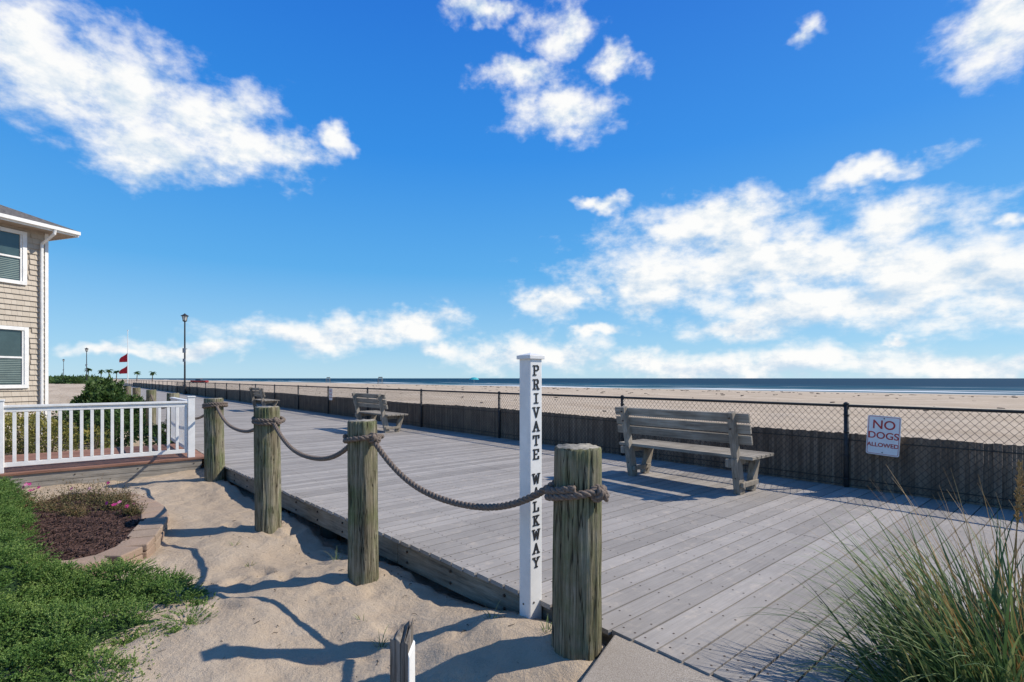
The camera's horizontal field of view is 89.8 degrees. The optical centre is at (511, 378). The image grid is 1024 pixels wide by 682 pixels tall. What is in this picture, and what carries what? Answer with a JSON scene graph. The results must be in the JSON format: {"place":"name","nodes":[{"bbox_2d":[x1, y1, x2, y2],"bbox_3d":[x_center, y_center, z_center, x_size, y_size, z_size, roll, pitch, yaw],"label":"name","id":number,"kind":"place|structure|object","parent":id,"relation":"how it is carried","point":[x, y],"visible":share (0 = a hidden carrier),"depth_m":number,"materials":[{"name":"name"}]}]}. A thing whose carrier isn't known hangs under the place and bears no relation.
{"place":"outdoors","nodes":[
{"label":"outdoors","id":0,"kind":"place"},
{"bbox_2d":[0,0,1023,377],"label":"sky","id":1,"kind":"structure","parent":0,"point":[322,188],"materials":[{"name":"blue"}]},
{"bbox_2d":[1,379,1023,681],"bbox_3d":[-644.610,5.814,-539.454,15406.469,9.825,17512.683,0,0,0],"label":"sand ground","id":2,"kind":"structure","parent":0,"point":[313,637],"depth_m":4.01,"materials":[{"name":"beige sand"}]},
{"bbox_2d":[1,226,30,363],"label":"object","id":3,"kind":"object","parent":2,"relation":"on","point":[28,259],"visible":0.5,"depth_m":14.60,"materials":[{"name":"beige"}]},
{"bbox_2d":[0,223,44,438],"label":"shake siding","id":4,"kind":"object","parent":3,"relation":"attached to","point":[20,305],"visible":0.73,"depth_m":14.59,"materials":[{"name":"beige wood"}]},
{"bbox_2d":[0,213,80,433],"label":"house trim","id":5,"kind":"object","parent":3,"relation":"on","point":[14,356],"depth_m":14.39,"materials":[{"name":"white paint"}]},
{"bbox_2d":[0,205,78,231],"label":"hip roof","id":6,"kind":"structure","parent":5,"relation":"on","point":[9,211],"depth_m":14.48,"materials":[{"name":"grey"}]},
{"bbox_2d":[4,411,110,454],"bbox_3d":[-10.179,1.204,10.998,3.395,1.278,1.327,0,0,19],"label":"yellow flowering shrub","id":7,"kind":"object","parent":2,"relation":"on","point":[20,432],"visible":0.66,"depth_m":10.76,"materials":[{"name":"green plant"}]},
{"bbox_2d":[48,374,103,383],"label":"distant shrub row","id":8,"kind":"object","parent":2,"relation":"on","point":[69,379],"visible":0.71,"depth_m":156.16,"materials":[{"name":"green plant"}]},
{"bbox_2d":[3,474,168,578],"bbox_3d":[-4.708,1.461,5.582,3.724,0.564,1.584,0,0,42],"label":"flower bed","id":9,"kind":"object","parent":2,"relation":"on","point":[85,526],"visible":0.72,"depth_m":5.30,"materials":[{"name":"brown soil"}]},
{"bbox_2d":[85,348,87,386],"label":"street lamp","id":10,"kind":"object","parent":2,"relation":"on","point":[86,350],"visible":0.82,"depth_m":93.94,"materials":[{"name":"metal"}]},
{"bbox_2d":[0,444,203,488],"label":"wooden platform","id":11,"kind":"structure","parent":2,"relation":"on","point":[91,471],"depth_m":8.47,"materials":[{"name":"wood"}]},
{"bbox_2d":[0,396,195,473],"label":"white railing","id":12,"kind":"object","parent":11,"relation":"on","point":[182,423],"visible":1,"depth_m":8.32,"materials":[{"name":"paint"}]},
{"bbox_2d":[67,374,145,431],"bbox_3d":[-13.036,0.923,16.448,2.517,2.193,1.951,0,0,29],"label":"green shrub","id":13,"kind":"object","parent":2,"relation":"on","point":[108,390],"visible":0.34,"depth_m":16.03,"materials":[{"name":"green plant"}]},
{"bbox_2d":[0,475,219,681],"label":"grass","id":14,"kind":"structure","parent":2,"relation":"on","point":[34,598],"depth_m":3.42,"materials":[{"name":"green plant"}]},
{"bbox_2d":[45,398,175,446],"bbox_3d":[-9.764,1.191,12.612,4.523,1.394,1.572,0,0,27],"label":"green shrub","id":15,"kind":"object","parent":2,"relation":"on","point":[97,418],"visible":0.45,"depth_m":12.35,"materials":[{"name":"green plant"}]},
{"bbox_2d":[119,330,127,382],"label":"flag pole","id":16,"kind":"object","parent":2,"relation":"on","point":[124,358],"visible":0.9,"depth_m":106.94,"materials":[{"name":"white paint"}]},
{"bbox_2d":[124,386,130,396],"bbox_3d":[-16.808,1.148,22.475,0.269,1.604,0.273,0,0,0],"label":"wooden piling","id":17,"kind":"object","parent":2,"relation":"on","point":[128,388],"visible":0.2,"depth_m":22.38,"materials":[{"name":"brown wood"}]},
{"bbox_2d":[132,388,140,417],"bbox_3d":[-13.898,1.147,19.040,0.270,1.605,0.273,0,0,0],"label":"wooden piling","id":18,"kind":"object","parent":2,"relation":"on","point":[135,390],"visible":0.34,"depth_m":18.96,"materials":[{"name":"brown wood"}]},
{"bbox_2d":[146,390,155,433],"bbox_3d":[-10.973,1.148,15.611,0.272,1.604,0.277,0,0,0],"label":"wooden piling","id":19,"kind":"object","parent":2,"relation":"on","point":[148,394],"visible":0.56,"depth_m":15.53,"materials":[{"name":"brown wood"}]},
{"bbox_2d":[166,393,179,443],"bbox_3d":[-7.997,1.148,12.110,0.266,1.604,0.266,0,0,0],"label":"wooden piling","id":20,"kind":"object","parent":2,"relation":"on","point":[176,395],"visible":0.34,"depth_m":12.01,"materials":[{"name":"brown wood"}]},
{"bbox_2d":[190,379,208,382],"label":"pickup truck","id":21,"kind":"object","parent":2,"relation":"on","point":[200,380],"visible":0.68,"depth_m":175.13,"materials":[{"name":"red paint"}]},
{"bbox_2d":[204,398,224,481],"bbox_3d":[-4.736,1.133,8.195,0.306,1.634,0.288,0,0,0],"label":"wooden piling","id":22,"kind":"object","parent":2,"relation":"on","point":[214,458],"visible":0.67,"depth_m":8.07,"materials":[{"name":"brown wood"}]},
{"bbox_2d":[195,402,227,419],"bbox_3d":[-6.204,0.587,10.078,0.366,0.428,5.156,0,0,-38],"label":"rope","id":23,"kind":"object","parent":22,"relation":"attached to","point":[214,404],"visible":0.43,"depth_m":8.06,"materials":[{"name":"grey fabric"}]},
{"bbox_2d":[254,406,281,533],"bbox_3d":[-2.665,1.152,5.613,0.275,1.695,0.271,0,0,0],"label":"wooden piling","id":24,"kind":"object","parent":2,"relation":"on","point":[267,474],"visible":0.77,"depth_m":5.50,"materials":[{"name":"brown wood"}]},
{"bbox_2d":[216,406,285,432],"bbox_3d":[-3.648,0.557,6.734,0.340,0.307,3.345,0,0,-42],"label":"rope","id":25,"kind":"object","parent":24,"relation":"attached to","point":[267,421],"visible":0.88,"depth_m":5.58,"materials":[{"name":"grey fabric"}]},
{"bbox_2d":[147,520,517,677],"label":"driftwood twigs","id":26,"kind":"object","parent":2,"relation":"on","point":[335,613],"visible":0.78,"depth_m":3.45,"materials":[{"name":"brown wood"}]},
{"bbox_2d":[347,419,378,585],"bbox_3d":[-1.196,1.143,4.140,0.261,1.615,0.255,0,0,0],"label":"wooden piling","id":27,"kind":"object","parent":2,"relation":"on","point":[363,548],"visible":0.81,"depth_m":4.04,"materials":[{"name":"brown wood"}]},
{"bbox_2d":[272,422,383,460],"bbox_3d":[-1.860,0.598,4.719,2.148,0.345,0.322,0,0,41],"label":"rope","id":28,"kind":"object","parent":27,"relation":"attached to","point":[371,437],"visible":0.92,"depth_m":4.47,"materials":[{"name":"grey fabric"}]},
{"bbox_2d":[367,627,392,647],"bbox_3d":[-0.793,1.589,3.138,0.191,0.122,0.205,0,0,-38],"label":"sand weed","id":29,"kind":"object","parent":2,"relation":"on","point":[383,643],"visible":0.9,"depth_m":3.16,"materials":[{"name":"green plant"}]},
{"bbox_2d":[390,619,414,681],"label":"wooden stake","id":30,"kind":"object","parent":2,"relation":"on","point":[402,655],"visible":1,"depth_m":1.89,"materials":[{"name":"white wood"}]},
{"bbox_2d":[481,600,502,617],"bbox_3d":[-0.134,1.457,3.193,0.173,0.106,0.170,0,0,22],"label":"sand weed","id":31,"kind":"object","parent":2,"relation":"on","point":[489,615],"visible":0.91,"depth_m":3.21,"materials":[{"name":"green plant"}]},
{"bbox_2d":[517,353,544,619],"bbox_3d":[0.118,0.724,3.260,0.128,1.772,0.128,0,0,-40],"label":"private walkway signpost","id":32,"kind":"object","parent":2,"relation":"on","point":[530,481],"visible":0.9,"depth_m":3.22,"materials":[{"name":"white paint"}]},
{"bbox_2d":[540,616,551,631],"bbox_3d":[0.209,1.423,2.958,0.143,0.086,0.118,0,0,-39],"label":"sand weed","id":33,"kind":"object","parent":2,"relation":"on","point":[546,626],"visible":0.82,"depth_m":2.97,"materials":[{"name":"green plant"}]},
{"bbox_2d":[123,385,1023,681],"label":"boardwalk","id":34,"kind":"structure","parent":2,"relation":"on","point":[693,557],"depth_m":4.63,"materials":[{"name":"grey wood"}]},
{"bbox_2d":[181,313,188,393],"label":"street lamp","id":35,"kind":"object","parent":34,"relation":"on","point":[184,317],"visible":0.93,"depth_m":45.09,"materials":[{"name":"metal"}]},
{"bbox_2d":[249,387,279,407],"bbox_3d":[-10.799,0.904,22.330,0.791,1.026,1.940,0,0,-40],"label":"park bench","id":36,"kind":"object","parent":34,"relation":"on","point":[261,394],"visible":0.78,"depth_m":21.97,"materials":[{"name":"grey wood"}]},
{"bbox_2d":[352,392,407,432],"bbox_3d":[-3.639,0.904,13.910,0.791,1.026,1.940,0,0,-40],"label":"park bench","id":37,"kind":"object","parent":34,"relation":"on","point":[385,416],"visible":0.87,"depth_m":13.50,"materials":[{"name":"grey wood"}]},
{"bbox_2d":[118,380,1023,508],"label":"chain link fence","id":38,"kind":"object","parent":34,"relation":"on","point":[846,432],"visible":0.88,"depth_m":7.58,"materials":[{"name":"metal"}]},
{"bbox_2d":[329,388,331,399],"bbox_3d":[-6.985,0.620,19.796,0.008,0.450,0.330,0,0,-40],"label":"no dogs sign","id":39,"kind":"object","parent":38,"relation":"attached to","point":[330,393],"visible":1,"depth_m":19.81,"materials":[{"name":"white metal"}]},
{"bbox_2d":[866,415,900,456],"bbox_3d":[4.523,0.700,6.263,0.008,0.495,0.362,0,0,-40],"label":"no dogs sign","id":40,"kind":"object","parent":38,"relation":"attached to","point":[883,434],"visible":1,"depth_m":6.26,"materials":[{"name":"white metal"}]},
{"bbox_2d":[133,382,1023,510],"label":"wooden slat fence","id":41,"kind":"object","parent":34,"relation":"on","point":[805,442],"visible":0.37,"depth_m":7.01,"materials":[{"name":"brown wood"}]},
{"bbox_2d":[615,406,773,494],"bbox_3d":[2.336,0.904,6.884,0.791,1.026,1.940,0,0,-40],"label":"park bench","id":42,"kind":"object","parent":34,"relation":"on","point":[735,455],"visible":0.96,"depth_m":6.60,"materials":[{"name":"grey wood"}]},
{"bbox_2d":[551,443,601,660],"bbox_3d":[0.347,1.068,2.789,0.276,1.404,0.261,0,0,0],"label":"wooden piling","id":43,"kind":"object","parent":2,"relation":"on","point":[576,587],"visible":0.8,"depth_m":2.68,"materials":[{"name":"brown wood"}]},
{"bbox_2d":[372,441,609,510],"bbox_3d":[-0.261,0.657,3.404,0.339,0.391,2.125,0,0,-45],"label":"rope","id":44,"kind":"object","parent":43,"relation":"attached to","point":[597,493],"visible":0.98,"depth_m":3.02,"materials":[{"name":"grey fabric"}]},
{"bbox_2d":[173,385,1017,411],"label":"beach seaweed wrack","id":45,"kind":"object","parent":2,"relation":"on","point":[672,390],"visible":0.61,"depth_m":73.48,"materials":[{"name":"brown plant"}]},
{"bbox_2d":[736,460,1023,681],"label":"beach grass","id":46,"kind":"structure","parent":2,"relation":"on","point":[949,642],"depth_m":2.26,"materials":[{"name":"green plant"}]},
{"bbox_2d":[105,378,1023,395],"bbox_3d":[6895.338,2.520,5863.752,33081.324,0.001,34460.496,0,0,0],"label":"ocean","id":47,"kind":"structure","parent":0,"point":[990,386],"depth_m":245.53,"materials":[{"name":"liquid"}]},
{"bbox_2d":[581,635,725,681],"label":"concrete path","id":48,"kind":"structure","parent":0,"point":[620,659],"depth_m":2.51,"materials":[{"name":"grey concrete"}]}
]}

